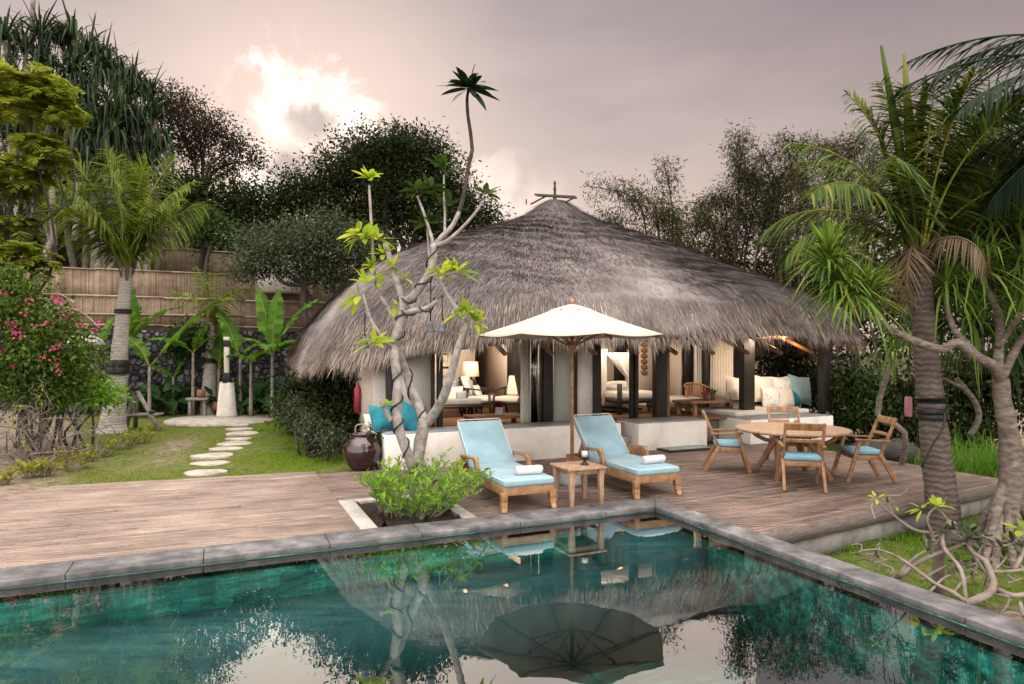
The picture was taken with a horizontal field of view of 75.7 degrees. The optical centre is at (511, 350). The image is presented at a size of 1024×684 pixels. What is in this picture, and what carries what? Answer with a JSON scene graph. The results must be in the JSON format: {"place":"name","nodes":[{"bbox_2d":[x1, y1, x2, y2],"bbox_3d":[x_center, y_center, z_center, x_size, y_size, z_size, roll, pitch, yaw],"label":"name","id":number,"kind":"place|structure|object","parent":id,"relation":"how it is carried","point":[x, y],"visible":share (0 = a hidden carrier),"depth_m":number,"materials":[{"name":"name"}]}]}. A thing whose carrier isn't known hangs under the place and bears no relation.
{"place":"outdoors","nodes":[
{"label":"outdoors","id":0,"kind":"place"},
{"bbox_2d":[20,408,345,485],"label":"grass","id":1,"kind":"structure","parent":0,"point":[200,452],"depth_m":12.18,"materials":[{"name":"plant"}]},
{"bbox_2d":[0,195,1023,621],"bbox_3d":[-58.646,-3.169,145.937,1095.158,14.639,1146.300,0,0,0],"label":"ground","id":2,"kind":"structure","parent":0,"point":[18,485],"depth_m":11.67,"materials":[{"name":"plant"}]},
{"bbox_2d":[0,4,66,286],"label":"pandanus tree","id":3,"kind":"object","parent":2,"relation":"on","point":[22,44],"visible":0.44,"depth_m":25.89,"materials":[{"name":"green plant"}]},
{"bbox_2d":[0,177,83,267],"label":"pandanus tree","id":4,"kind":"object","parent":2,"relation":"on","point":[48,243],"visible":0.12,"depth_m":24.47,"materials":[{"name":"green plant"}]},
{"bbox_2d":[0,56,92,447],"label":"feathery tree","id":5,"kind":"object","parent":2,"relation":"on","point":[41,97],"visible":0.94,"depth_m":13.43,"materials":[{"name":"green plant"}]},
{"bbox_2d":[0,250,118,455],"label":"bougainvillea","id":6,"kind":"object","parent":2,"relation":"on","point":[30,355],"visible":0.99,"depth_m":12.38,"materials":[{"name":"green plant"}]},
{"bbox_2d":[3,0,118,260],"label":"pandanus tree","id":7,"kind":"object","parent":2,"relation":"on","point":[69,57],"visible":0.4,"depth_m":26.38,"materials":[{"name":"green plant"}]},
{"bbox_2d":[0,376,125,477],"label":"bare shrub","id":8,"kind":"object","parent":2,"relation":"on","point":[31,455],"visible":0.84,"depth_m":11.30,"materials":[{"name":"brown plant"}]},
{"bbox_2d":[53,447,95,470],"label":"croton plant","id":9,"kind":"object","parent":2,"relation":"on","point":[66,464],"visible":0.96,"depth_m":11.06,"materials":[{"name":"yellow plant"}]},
{"bbox_2d":[11,0,146,267],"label":"pandanus tree","id":10,"kind":"object","parent":2,"relation":"on","point":[70,30],"visible":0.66,"depth_m":26.37,"materials":[{"name":"green plant"}]},
{"bbox_2d":[30,361,139,450],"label":"garden shrub","id":11,"kind":"object","parent":2,"relation":"on","point":[106,400],"visible":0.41,"depth_m":13.42,"materials":[{"name":"green plant"}]},
{"bbox_2d":[0,52,180,266],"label":"hill thicket","id":12,"kind":"object","parent":2,"relation":"on","point":[60,131],"visible":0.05,"depth_m":28.74,"materials":[{"name":"green plant"}]},
{"bbox_2d":[48,147,154,270],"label":"pandanus tree","id":13,"kind":"object","parent":2,"relation":"on","point":[96,265],"visible":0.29,"depth_m":24.82,"materials":[{"name":"green plant"}]},
{"bbox_2d":[52,15,168,268],"bbox_3d":[-16.145,-7.703,27.208,5.208,12.179,5.380,0,0,0],"label":"pandanus tree","id":14,"kind":"object","parent":2,"relation":"on","point":[119,80],"visible":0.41,"depth_m":26.98,"materials":[{"name":"green plant"}]},
{"bbox_2d":[32,139,209,433],"bbox_3d":[-9.363,-1.551,16.025,3.796,7.234,3.320,0,0,-32],"label":"coconut palm","id":15,"kind":"object","parent":2,"relation":"on","point":[136,238],"visible":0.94,"depth_m":16.03,"materials":[{"name":"green plant"}]},
{"bbox_2d":[65,66,184,271],"bbox_3d":[-15.252,-6.228,25.836,4.529,9.262,4.026,0,0,26],"label":"pandanus tree","id":16,"kind":"object","parent":2,"relation":"on","point":[120,106],"visible":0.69,"depth_m":25.42,"materials":[{"name":"green plant"}]},
{"bbox_2d":[126,385,163,431],"bbox_3d":[-9.345,1.455,16.829,1.262,1.189,1.038,0,0,0],"label":"tripod stand","id":17,"kind":"object","parent":2,"relation":"on","point":[150,414],"visible":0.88,"depth_m":16.52,"materials":[{"name":"grey wood"}]},
{"bbox_2d":[97,50,200,274],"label":"pandanus tree","id":18,"kind":"object","parent":2,"relation":"on","point":[157,135],"visible":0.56,"depth_m":27.45,"materials":[{"name":"green plant"}]},
{"bbox_2d":[127,385,173,417],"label":"broad leaf plant","id":19,"kind":"object","parent":2,"relation":"on","point":[156,394],"visible":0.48,"depth_m":19.91,"materials":[{"name":"green plant"}]},
{"bbox_2d":[126,289,180,413],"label":"banana plant","id":20,"kind":"object","parent":2,"relation":"on","point":[135,326],"visible":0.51,"depth_m":20.48,"materials":[{"name":"green plant"}]},
{"bbox_2d":[130,384,187,415],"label":"broad leaf plant","id":21,"kind":"object","parent":2,"relation":"on","point":[176,402],"visible":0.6,"depth_m":20.38,"materials":[{"name":"green plant"}]},
{"bbox_2d":[0,329,334,414],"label":"retaining wall","id":22,"kind":"structure","parent":2,"relation":"on","point":[138,374],"depth_m":22.18,"materials":[{"name":"stone"}]},
{"bbox_2d":[3,293,326,331],"bbox_3d":[-12.328,-1.232,21.754,18.533,1.164,0.096,0,0,-24],"label":"bamboo fence","id":23,"kind":"object","parent":22,"relation":"on","point":[244,318],"visible":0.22,"depth_m":22.11,"materials":[{"name":"wood"}]},
{"bbox_2d":[128,294,227,417],"bbox_3d":[-10.379,0.102,19.870,3.260,3.795,0.894,0,0,-9],"label":"banana plant","id":24,"kind":"object","parent":2,"relation":"on","point":[140,348],"visible":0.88,"depth_m":19.71,"materials":[{"name":"green plant"}]},
{"bbox_2d":[0,471,359,568],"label":"deck","id":25,"kind":"structure","parent":2,"relation":"on","point":[55,524],"depth_m":7.76,"materials":[{"name":"brown wood"}]},
{"bbox_2d":[23,266,341,309],"bbox_3d":[-11.313,-2.348,26.243,14.014,1.497,0.092,0,0,-24],"label":"bamboo fence","id":26,"kind":"object","parent":2,"relation":"on","point":[93,281],"visible":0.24,"depth_m":25.16,"materials":[{"name":"wood"}]},
{"bbox_2d":[145,314,219,413],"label":"wall creeper","id":27,"kind":"object","parent":2,"relation":"on","point":[188,333],"depth_m":20.72,"materials":[{"name":"green plant"}]},
{"bbox_2d":[145,324,221,415],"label":"banana plant","id":28,"kind":"object","parent":2,"relation":"on","point":[198,340],"visible":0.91,"depth_m":20.21,"materials":[{"name":"green plant"}]},
{"bbox_2d":[151,376,217,413],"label":"broad leaf plant","id":29,"kind":"object","parent":2,"relation":"on","point":[167,383],"visible":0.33,"depth_m":20.74,"materials":[{"name":"green plant"}]},
{"bbox_2d":[138,77,278,240],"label":"rusty tree","id":30,"kind":"object","parent":2,"relation":"on","point":[231,143],"visible":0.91,"depth_m":28.76,"materials":[{"name":"brown plant"}]},
{"bbox_2d":[164,265,254,414],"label":"coconut palm","id":31,"kind":"object","parent":2,"relation":"on","point":[209,373],"visible":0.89,"depth_m":20.89,"materials":[{"name":"green plant"}]},
{"bbox_2d":[168,192,251,300],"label":"hillside tree","id":32,"kind":"object","parent":2,"relation":"on","point":[205,234],"visible":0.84,"depth_m":23.82,"materials":[{"name":"green plant"}]},
{"bbox_2d":[146,153,280,297],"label":"hillside tree","id":33,"kind":"object","parent":2,"relation":"on","point":[234,196],"visible":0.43,"depth_m":25.58,"materials":[{"name":"green plant"}]},
{"bbox_2d":[164,414,278,427],"bbox_3d":[-8.300,1.998,18.901,3.004,0.105,3.000,0,0,0],"label":"paving circle","id":34,"kind":"object","parent":2,"relation":"on","point":[213,420],"visible":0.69,"depth_m":18.40,"materials":[{"name":"stone"}]},
{"bbox_2d":[216,337,237,416],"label":"carved pillar","id":35,"kind":"structure","parent":34,"relation":"on","point":[226,405],"depth_m":19.46,"materials":[{"name":"white stone"}]},
{"bbox_2d":[208,318,245,400],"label":"banana plant","id":36,"kind":"object","parent":2,"relation":"on","point":[217,351],"visible":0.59,"depth_m":20.91,"materials":[{"name":"green plant"}]},
{"bbox_2d":[214,307,268,414],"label":"banana plant","id":37,"kind":"object","parent":2,"relation":"on","point":[231,331],"visible":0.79,"depth_m":20.13,"materials":[{"name":"green plant"}]},
{"bbox_2d":[150,248,361,282],"bbox_3d":[-12.118,-3.774,29.932,10.518,1.448,0.092,0,0,-24],"label":"bamboo fence","id":38,"kind":"object","parent":2,"relation":"on","point":[183,263],"visible":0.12,"depth_m":29.03,"materials":[{"name":"wood"}]},
{"bbox_2d":[225,347,290,415],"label":"banana plant","id":39,"kind":"object","parent":2,"relation":"on","point":[255,356],"visible":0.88,"depth_m":19.55,"materials":[{"name":"green plant"}]},
{"bbox_2d":[234,378,283,413],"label":"broad leaf plant","id":40,"kind":"object","parent":2,"relation":"on","point":[257,385],"visible":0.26,"depth_m":20.63,"materials":[{"name":"green plant"}]},
{"bbox_2d":[230,285,317,417],"bbox_3d":[-7.005,0.014,19.001,2.404,3.973,1.753,0,0,0],"label":"banana plant","id":41,"kind":"object","parent":2,"relation":"on","point":[269,322],"visible":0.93,"depth_m":19.27,"materials":[{"name":"green plant"}]},
{"bbox_2d":[256,243,312,295],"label":"white outbuilding","id":42,"kind":"structure","parent":2,"relation":"on","point":[268,288],"depth_m":26.01,"materials":[{"name":"paint"}]},
{"bbox_2d":[258,387,324,434],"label":"house shrub","id":43,"kind":"object","parent":2,"relation":"on","point":[276,408],"visible":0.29,"depth_m":15.71,"materials":[{"name":"green plant"}]},
{"bbox_2d":[239,418,371,475],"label":"grass","id":44,"kind":"structure","parent":2,"relation":"on","point":[270,444],"depth_m":12.41,"materials":[{"name":"plant"}]},
{"bbox_2d":[206,191,405,326],"bbox_3d":[-6.797,-1.708,22.162,6.790,7.539,3.983,0,0,0],"label":"grey green tree","id":45,"kind":"object","parent":2,"relation":"on","point":[268,256],"visible":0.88,"depth_m":21.75,"materials":[{"name":"green plant"}]},
{"bbox_2d":[266,387,356,463],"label":"garden shrub","id":46,"kind":"object","parent":2,"relation":"on","point":[314,445],"visible":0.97,"depth_m":12.44,"materials":[{"name":"green plant"}]},
{"bbox_2d":[266,365,360,454],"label":"shade shrub","id":47,"kind":"object","parent":2,"relation":"on","point":[333,389],"visible":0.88,"depth_m":12.96,"materials":[{"name":"green plant"}]},
{"bbox_2d":[238,111,515,260],"bbox_3d":[-5.292,-3.463,25.019,10.983,11.051,5.592,0,0,0],"label":"broad dark tree","id":48,"kind":"object","parent":2,"relation":"on","point":[398,159],"visible":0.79,"depth_m":24.33,"materials":[{"name":"green plant"}]},
{"bbox_2d":[0,511,1023,683],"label":"pool basin","id":49,"kind":"object","parent":2,"relation":"in","point":[768,624],"visible":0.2,"depth_m":6.25,"materials":[{"name":"green stone"}]},
{"bbox_2d":[0,529,707,683],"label":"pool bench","id":50,"kind":"object","parent":49,"relation":"on","point":[615,598],"visible":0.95,"depth_m":6.22,"materials":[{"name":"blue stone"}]},
{"bbox_2d":[0,498,1023,646],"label":"pool coping","id":51,"kind":"object","parent":49,"relation":"on","point":[995,624],"visible":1,"depth_m":6.32,"materials":[{"name":"stone"}]},
{"bbox_2d":[0,511,1023,663],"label":"pool waterline","id":52,"kind":"object","parent":49,"relation":"attached to","point":[1009,650],"visible":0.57,"depth_m":6.05,"materials":[{"name":"stone"}]},
{"bbox_2d":[284,181,868,470],"bbox_3d":[1.194,-1.325,17.988,13.980,6.650,12.919,0,0,-24],"label":"thatched bungalow","id":53,"kind":"object","parent":2,"relation":"on","point":[547,256],"visible":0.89,"depth_m":12.90,"materials":[{"name":"grey plant"}]},
{"bbox_2d":[368,403,393,431],"bbox_3d":[-2.178,1.120,11.076,0.288,0.432,0.500,0,0,38],"label":"cushion","id":54,"kind":"object","parent":53,"relation":"on","point":[379,420],"visible":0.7,"depth_m":10.92,"materials":[{"name":"teal fabric"}]},
{"bbox_2d":[402,401,417,430],"bbox_3d":[-1.717,1.150,11.192,0.751,0.669,0.338,0,0,-15],"label":"cushion","id":55,"kind":"object","parent":53,"relation":"on","point":[409,416],"visible":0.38,"depth_m":11.06,"materials":[{"name":"teal fabric"}]},
{"bbox_2d":[435,380,482,413],"bbox_3d":[-1.378,1.059,14.516,1.300,0.782,0.710,0,0,-24],"label":"sofa","id":56,"kind":"object","parent":53,"relation":"on","point":[471,403],"visible":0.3,"depth_m":14.36,"materials":[{"name":"grey fabric"}]},
{"bbox_2d":[459,376,495,415],"bbox_3d":[-0.769,1.010,14.878,0.764,0.890,0.709,0,0,9],"label":"armchair","id":57,"kind":"object","parent":53,"relation":"on","point":[467,388],"visible":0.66,"depth_m":14.61,"materials":[{"name":"white fabric"}]},
{"bbox_2d":[492,375,519,412],"bbox_3d":[0.036,1.010,14.801,0.709,0.890,0.764,0,0,28],"label":"armchair","id":58,"kind":"object","parent":53,"relation":"on","point":[511,397],"visible":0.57,"depth_m":14.66,"materials":[{"name":"white fabric"}]},
{"bbox_2d":[507,341,520,395],"bbox_3d":[0.066,0.200,15.104,0.046,1.700,0.800,0,0,-24],"label":"dark window","id":59,"kind":"structure","parent":53,"relation":"in","point":[513,357],"depth_m":15.02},
{"bbox_2d":[520,339,530,422],"bbox_3d":[0.260,0.450,12.591,0.231,2.000,0.076,0,0,-24],"label":"curtain","id":60,"kind":"object","parent":53,"relation":"hanging from","point":[525,386],"visible":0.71,"depth_m":12.59,"materials":[{"name":"white fabric"}]},
{"bbox_2d":[577,343,592,416],"bbox_3d":[1.423,0.400,12.981,0.354,2.100,0.060,0,0,-24],"label":"door panel","id":61,"kind":"structure","parent":53,"relation":"in","point":[584,362],"depth_m":12.95,"materials":[{"name":"white paint"}]},
{"bbox_2d":[607,353,628,407],"bbox_3d":[2.458,0.676,15.066,0.680,1.274,0.096,0,0,-24],"label":"bed net","id":62,"kind":"object","parent":53,"relation":"hanging from","point":[620,361],"visible":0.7,"depth_m":15.11,"materials":[{"name":"white fabric"}]},
{"bbox_2d":[601,381,651,414],"bbox_3d":[2.545,1.085,15.858,1.040,0.730,1.720,0,0,-24],"label":"bed","id":63,"kind":"object","parent":53,"relation":"on","point":[617,392],"visible":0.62,"depth_m":15.22,"materials":[{"name":"white fabric"}]},
{"bbox_2d":[694,338,701,406],"bbox_3d":[4.497,0.350,15.859,0.300,2.200,0.076,0,0,-24],"label":"curtain","id":64,"kind":"object","parent":53,"relation":"hanging from","point":[697,366],"visible":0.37,"depth_m":15.84,"materials":[{"name":"white fabric"}]},
{"bbox_2d":[672,398,738,415],"bbox_3d":[4.610,1.495,15.195,1.700,0.740,0.700,0,0,-24],"label":"wooden table","id":65,"kind":"object","parent":53,"relation":"on","point":[695,402],"visible":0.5,"depth_m":14.93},
{"bbox_2d":[709,339,732,406],"bbox_3d":[5.148,0.350,16.146,0.782,2.201,0.076,0,0,-24],"label":"curtain","id":66,"kind":"object","parent":53,"relation":"hanging from","point":[721,363],"visible":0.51,"depth_m":16.13,"materials":[{"name":"white fabric"}]},
{"bbox_2d":[697,405,808,416],"bbox_3d":[5.575,1.380,15.320,2.200,0.100,1.350,0,0,-24],"label":"pavilion mattress","id":67,"kind":"object","parent":53,"relation":"on","point":[737,412],"visible":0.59,"depth_m":14.78,"materials":[{"name":"white fabric"}]},
{"bbox_2d":[761,385,779,406],"bbox_3d":[6.171,1.105,15.720,0.584,0.567,0.312,0,0,-23],"label":"cushion","id":68,"kind":"object","parent":67,"relation":"on","point":[770,397],"visible":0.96,"depth_m":15.60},
{"bbox_2d":[788,374,811,405],"bbox_3d":[7.128,0.970,16.306,0.830,0.807,0.334,0,0,-23],"label":"cushion","id":69,"kind":"object","parent":67,"relation":"on","point":[801,387],"visible":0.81,"depth_m":16.19,"materials":[{"name":"blue fabric"}]},
{"bbox_2d":[580,154,718,410],"bbox_3d":[5.426,-2.728,24.961,4.994,9.989,5.080,0,0,31],"label":"bamboo clump","id":70,"kind":"object","parent":2,"relation":"on","point":[663,216],"visible":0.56,"depth_m":24.26,"materials":[{"name":"green plant"}]},
{"bbox_2d":[317,443,997,533],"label":"deck","id":71,"kind":"structure","parent":2,"relation":"on","point":[726,487],"depth_m":9.21,"materials":[{"name":"brown wood"}]},
{"bbox_2d":[342,424,380,470],"bbox_3d":[-2.470,1.572,10.813,0.630,0.755,0.630,0,0,0],"label":"glazed jar","id":72,"kind":"object","parent":71,"relation":"on","point":[361,451],"visible":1,"depth_m":10.60,"materials":[{"name":"red ceramic"}]},
{"bbox_2d":[338,494,475,528],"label":"planter kerb","id":73,"kind":"structure","parent":71,"relation":"on","point":[360,518],"depth_m":7.94,"materials":[{"name":"concrete"}]},
{"bbox_2d":[357,498,460,527],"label":"planter soil","id":74,"kind":"structure","parent":73,"relation":"in","point":[375,516],"depth_m":7.75,"materials":[{"name":"soil"}]},
{"bbox_2d":[336,63,500,501],"bbox_3d":[-1.233,-0.931,8.666,2.226,5.811,1.362,0,0,0],"label":"frangipani tree","id":75,"kind":"object","parent":74,"relation":"on","point":[400,368],"visible":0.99,"depth_m":8.59,"materials":[{"name":"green plant"}]},
{"bbox_2d":[353,447,493,519],"bbox_3d":[-1.068,1.585,8.054,1.724,0.782,1.737,0,0,0],"label":"planter shrub","id":76,"kind":"object","parent":74,"relation":"on","point":[451,485],"visible":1,"depth_m":7.73,"materials":[{"name":"green plant"}]},
{"bbox_2d":[452,418,556,513],"bbox_3d":[-0.179,1.480,8.938,0.825,0.968,2.049,0,0,-23],"label":"sun lounger","id":77,"kind":"object","parent":71,"relation":"on","point":[485,444],"visible":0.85,"depth_m":9.02,"materials":[{"name":"fabric"}]},
{"bbox_2d":[478,299,663,486],"bbox_3d":[0.880,0.592,9.650,2.585,2.716,2.585,0,0,11],"label":"parasol","id":78,"kind":"object","parent":71,"relation":"on","point":[572,321],"visible":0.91,"depth_m":9.14,"materials":[{"name":"fabric"}]},
{"bbox_2d":[550,460,606,506],"bbox_3d":[0.849,1.706,8.454,0.540,0.490,0.536,0,0,-24],"label":"side table","id":79,"kind":"object","parent":71,"relation":"on","point":[572,470],"visible":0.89,"depth_m":8.32,"materials":[{"name":"brown wood"}]},
{"bbox_2d":[566,413,681,499],"bbox_3d":[1.567,1.480,9.687,0.825,0.968,2.049,0,0,-23],"label":"sun lounger","id":80,"kind":"object","parent":71,"relation":"on","point":[602,442],"visible":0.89,"depth_m":9.69,"materials":[{"name":"fabric"}]},
{"bbox_2d":[701,409,751,473],"bbox_3d":[3.502,1.476,10.804,0.767,0.973,0.620,0,0,14],"label":"dining chair","id":81,"kind":"object","parent":71,"relation":"on","point":[737,444],"visible":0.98,"depth_m":10.58,"materials":[{"name":"brown wood"}]},
{"bbox_2d":[766,406,810,465],"bbox_3d":[4.793,1.476,11.438,0.620,0.973,0.767,0,0,8],"label":"dining chair","id":82,"kind":"object","parent":71,"relation":"on","point":[783,409],"visible":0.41,"depth_m":11.71,"materials":[{"name":"brown wood"}]},
{"bbox_2d":[735,422,852,480],"bbox_3d":[4.390,1.584,10.320,1.690,0.759,1.690,0,0,-11],"label":"dining table","id":83,"kind":"object","parent":71,"relation":"on","point":[759,429],"visible":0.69,"depth_m":10.09,"materials":[{"name":"brown wood"}]},
{"bbox_2d":[775,422,827,493],"bbox_3d":[4.125,1.476,9.403,0.620,0.973,0.767,0,0,15],"label":"dining chair","id":84,"kind":"object","parent":71,"relation":"on","point":[793,458],"visible":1,"depth_m":9.21,"materials":[{"name":"brown wood"}]},
{"bbox_2d":[831,414,897,483],"bbox_3d":[5.348,1.476,9.999,0.767,0.973,0.620,0,0,4],"label":"dining chair","id":85,"kind":"object","parent":71,"relation":"on","point":[858,451],"visible":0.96,"depth_m":9.77,"materials":[{"name":"brown wood"}]},
{"bbox_2d":[764,450,997,543],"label":"deck fascia","id":86,"kind":"structure","parent":71,"relation":"attached to","point":[820,529],"depth_m":7.86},
{"bbox_2d":[682,119,795,275],"bbox_3d":[8.294,-3.274,24.762,4.215,11.078,4.195,0,0,0],"label":"bamboo clump","id":87,"kind":"object","parent":2,"relation":"on","point":[737,220],"visible":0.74,"depth_m":24.49,"materials":[{"name":"green plant"}]},
{"bbox_2d":[727,125,858,407],"bbox_3d":[10.557,-2.900,24.362,3.823,10.324,5.522,0,0,39],"label":"bamboo clump","id":88,"kind":"object","parent":2,"relation":"on","point":[796,182],"visible":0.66,"depth_m":23.59,"materials":[{"name":"green plant"}]},
{"bbox_2d":[731,237,875,376],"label":"backdrop tree","id":89,"kind":"object","parent":2,"relation":"on","point":[764,272],"visible":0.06,"depth_m":26.15,"materials":[{"name":"green plant"}]},
{"bbox_2d":[755,344,851,414],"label":"pavilion shrub","id":90,"kind":"object","parent":2,"relation":"on","point":[784,366],"visible":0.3,"depth_m":18.11,"materials":[{"name":"green plant"}]},
{"bbox_2d":[810,122,900,384],"bbox_3d":[13.340,-3.284,25.182,3.381,11.096,4.910,0,0,21],"label":"bamboo clump","id":91,"kind":"object","parent":2,"relation":"on","point":[872,165],"visible":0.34,"depth_m":24.59,"materials":[{"name":"green plant"}]},
{"bbox_2d":[788,235,936,404],"bbox_3d":[14.140,-1.744,27.074,6.452,8.015,5.786,0,0,0],"label":"backdrop tree","id":92,"kind":"object","parent":2,"relation":"on","point":[865,320],"visible":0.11,"depth_m":26.29,"materials":[{"name":"green plant"}]},
{"bbox_2d":[815,353,913,443],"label":"dark shrub","id":93,"kind":"object","parent":2,"relation":"on","point":[848,394],"visible":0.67,"depth_m":15.20,"materials":[{"name":"green plant"}]},
{"bbox_2d":[753,45,1023,546],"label":"coconut palm","id":94,"kind":"object","parent":2,"relation":"on","point":[908,202],"visible":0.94,"depth_m":7.88,"materials":[{"name":"green plant"}]},
{"bbox_2d":[792,497,991,553],"bbox_3d":[5.677,2.270,9.995,3.412,0.300,7.667,0,0,22],"label":"deck base","id":95,"kind":"object","parent":2,"relation":"on","point":[829,543],"visible":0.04,"depth_m":8.06,"materials":[{"name":"concrete"}]},
{"bbox_2d":[869,438,919,463],"bbox_3d":[7.590,2.053,13.217,1.092,0.605,1.067,0,0,0],"label":"boulder","id":96,"kind":"object","parent":2,"relation":"on","point":[892,451],"visible":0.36,"depth_m":12.81,"materials":[{"name":"stone"}]},
{"bbox_2d":[848,318,942,464],"bbox_3d":[6.785,0.879,11.585,1.856,2.886,1.224,0,0,-19],"label":"pandanus shrub","id":97,"kind":"object","parent":2,"relation":"on","point":[898,426],"visible":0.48,"depth_m":11.37,"materials":[{"name":"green plant"}]},
{"bbox_2d":[777,69,1023,567],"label":"pandanus tree","id":98,"kind":"object","parent":2,"relation":"on","point":[1005,504],"visible":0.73,"depth_m":7.56,"materials":[{"name":"green plant"}]},
{"bbox_2d":[851,359,959,447],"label":"dark shrub","id":99,"kind":"object","parent":2,"relation":"on","point":[911,427],"visible":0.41,"depth_m":14.53,"materials":[{"name":"green plant"}]},
{"bbox_2d":[850,488,1023,618],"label":"frangipani","id":100,"kind":"object","parent":2,"relation":"on","point":[939,550],"visible":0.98,"depth_m":6.00,"materials":[{"name":"grey plant"}]},
{"bbox_2d":[864,224,1019,378],"bbox_3d":[17.269,-2.025,26.917,6.134,8.604,5.990,0,0,0],"label":"backdrop tree","id":101,"kind":"object","parent":2,"relation":"on","point":[935,299],"visible":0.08,"depth_m":26.52,"materials":[{"name":"green plant"}]},
{"bbox_2d":[887,33,1023,247],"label":"leaning palm","id":102,"kind":"object","parent":2,"relation":"on","point":[1002,190],"visible":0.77,"depth_m":7.59,"materials":[{"name":"green plant"}]},
{"bbox_2d":[942,329,1023,450],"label":"dark shrub","id":103,"kind":"object","parent":2,"relation":"on","point":[965,410],"visible":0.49,"depth_m":14.38,"materials":[{"name":"green plant"}]},
{"bbox_2d":[0,0,1023,354],"label":"sky","id":104,"kind":"structure","parent":0,"point":[587,86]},
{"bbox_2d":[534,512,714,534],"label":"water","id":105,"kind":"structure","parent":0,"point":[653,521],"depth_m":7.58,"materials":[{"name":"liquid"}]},
{"bbox_2d":[822,510,1023,611],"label":"grass","id":106,"kind":"structure","parent":0,"point":[916,535],"depth_m":7.49,"materials":[{"name":"plant"}]},
{"bbox_2d":[907,428,1022,477],"bbox_3d":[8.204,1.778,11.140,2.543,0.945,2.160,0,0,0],"label":"long grass","id":107,"kind":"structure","parent":0,"point":[994,471],"depth_m":11.17,"materials":[{"name":"green plant"}]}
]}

